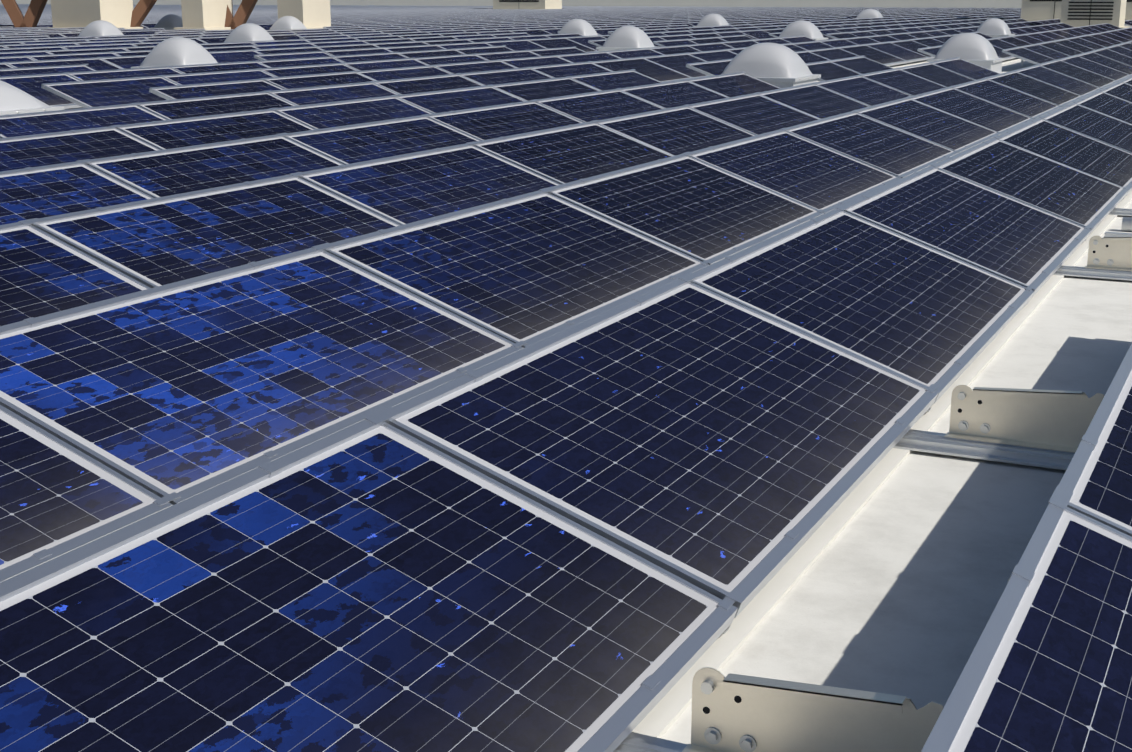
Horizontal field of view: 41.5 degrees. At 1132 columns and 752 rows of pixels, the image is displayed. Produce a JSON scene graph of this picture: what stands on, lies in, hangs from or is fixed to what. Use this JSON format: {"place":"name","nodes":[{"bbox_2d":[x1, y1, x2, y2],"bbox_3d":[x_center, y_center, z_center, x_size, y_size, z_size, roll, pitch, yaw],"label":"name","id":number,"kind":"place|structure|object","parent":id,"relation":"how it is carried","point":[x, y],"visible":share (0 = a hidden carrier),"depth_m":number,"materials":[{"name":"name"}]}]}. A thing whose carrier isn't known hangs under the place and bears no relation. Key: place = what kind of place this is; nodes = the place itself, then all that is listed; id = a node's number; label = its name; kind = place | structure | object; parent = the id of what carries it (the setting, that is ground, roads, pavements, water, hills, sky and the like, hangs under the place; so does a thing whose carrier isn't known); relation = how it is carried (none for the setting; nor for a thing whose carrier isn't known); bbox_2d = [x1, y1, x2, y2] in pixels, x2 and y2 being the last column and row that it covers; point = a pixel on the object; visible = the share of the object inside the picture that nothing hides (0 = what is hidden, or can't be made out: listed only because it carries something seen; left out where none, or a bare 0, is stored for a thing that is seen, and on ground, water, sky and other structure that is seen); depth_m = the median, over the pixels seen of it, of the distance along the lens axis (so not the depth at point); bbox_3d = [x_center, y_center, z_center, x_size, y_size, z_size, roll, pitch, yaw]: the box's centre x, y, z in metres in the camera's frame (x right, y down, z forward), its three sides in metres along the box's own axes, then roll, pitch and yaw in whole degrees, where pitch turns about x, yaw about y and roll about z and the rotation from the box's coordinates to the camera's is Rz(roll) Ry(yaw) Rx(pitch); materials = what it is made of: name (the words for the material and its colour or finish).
{"place":"outdoors","nodes":[
{"label":"outdoors","id":0,"kind":"place"},
{"bbox_2d":[0,0,1021,7],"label":"parapet wall","id":1,"kind":"structure","parent":0,"point":[865,3],"depth_m":157.67,"materials":[{"name":"grey concrete"}]},
{"bbox_2d":[64,26,1131,743],"bbox_3d":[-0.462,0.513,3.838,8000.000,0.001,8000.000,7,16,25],"label":"roof","id":2,"kind":"structure","parent":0,"point":[898,588],"depth_m":3.98,"materials":[{"name":"white concrete"}]},
{"bbox_2d":[49,0,330,29],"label":"columns","id":3,"kind":"structure","parent":2,"relation":"on","point":[211,14],"depth_m":50.14,"materials":[{"name":"beige concrete"}]},
{"bbox_2d":[1,0,257,28],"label":"structure braces","id":4,"kind":"object","parent":3,"relation":"attached to","point":[35,9],"depth_m":50.97,"materials":[{"name":"brown metal"}]},
{"bbox_2d":[0,18,1013,115],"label":"skylight curbs","id":5,"kind":"structure","parent":2,"relation":"on","point":[993,65],"depth_m":21.17,"materials":[{"name":"metal"}]},
{"bbox_2d":[0,9,1010,110],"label":"skylight domes","id":6,"kind":"structure","parent":5,"relation":"on","point":[771,60],"depth_m":26.39,"materials":[{"name":"plastic"}]},
{"bbox_2d":[0,4,1131,751],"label":"solar array frames","id":7,"kind":"structure","parent":2,"relation":"on","point":[610,734],"depth_m":5.96,"materials":[{"name":"silver metal"}]},
{"bbox_2d":[0,6,1131,751],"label":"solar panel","id":8,"kind":"object","parent":7,"relation":"in","point":[380,588],"visible":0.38,"depth_m":5.01,"materials":[{"name":"glass"}]},
{"bbox_2d":[493,0,1131,28],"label":"hvac units","id":9,"kind":"object","parent":2,"relation":"on","point":[1044,10],"visible":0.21,"depth_m":68.75,"materials":[{"name":"paint"}]},
{"bbox_2d":[499,0,1131,24],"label":"hvac louvres","id":10,"kind":"object","parent":9,"relation":"attached to","point":[1090,12],"visible":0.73,"depth_m":58.11,"materials":[{"name":"grey metal"}]},
{"bbox_2d":[613,208,1131,751],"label":"aisle base rails","id":11,"kind":"object","parent":2,"relation":"on","point":[919,440],"visible":0.02,"depth_m":4.78,"materials":[{"name":"silver metal"}]},
{"bbox_2d":[691,235,1131,751],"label":"aisle link plates","id":12,"kind":"object","parent":11,"relation":"attached to","point":[772,724],"visible":0.81,"depth_m":2.82,"materials":[{"name":"silver metal"}]},
{"bbox_2d":[703,245,1107,713],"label":"aisle plate holes","id":13,"kind":"object","parent":12,"relation":"attached to","point":[737,699],"visible":1,"depth_m":2.84,"materials":[{"name":"black"}]},
{"bbox_2d":[700,240,1113,751],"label":"aisle bolts","id":14,"kind":"object","parent":12,"relation":"attached to","point":[747,743],"visible":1,"depth_m":2.84,"materials":[{"name":"silver metal"}]},
{"bbox_2d":[682,237,1131,751],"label":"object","id":15,"kind":"object","parent":12,"relation":"attached to","point":[884,702],"visible":0.85,"depth_m":2.75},
{"bbox_2d":[722,59,1124,633],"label":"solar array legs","id":16,"kind":"object","parent":11,"relation":"on","point":[728,628],"depth_m":5.25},
{"bbox_2d":[632,58,1131,737],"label":"roof slip sheets","id":17,"kind":"object","parent":2,"relation":"on","point":[664,714],"depth_m":4.07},
{"bbox_2d":[1104,232,1131,236],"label":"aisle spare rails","id":18,"kind":"object","parent":2,"relation":"on","point":[1112,234],"visible":0.2,"depth_m":9.10,"materials":[{"name":"metal"}]},
{"bbox_2d":[1121,217,1131,231],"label":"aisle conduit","id":19,"kind":"object","parent":2,"relation":"on","point":[1126,223],"visible":1,"depth_m":9.40,"materials":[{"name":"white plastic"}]}
]}

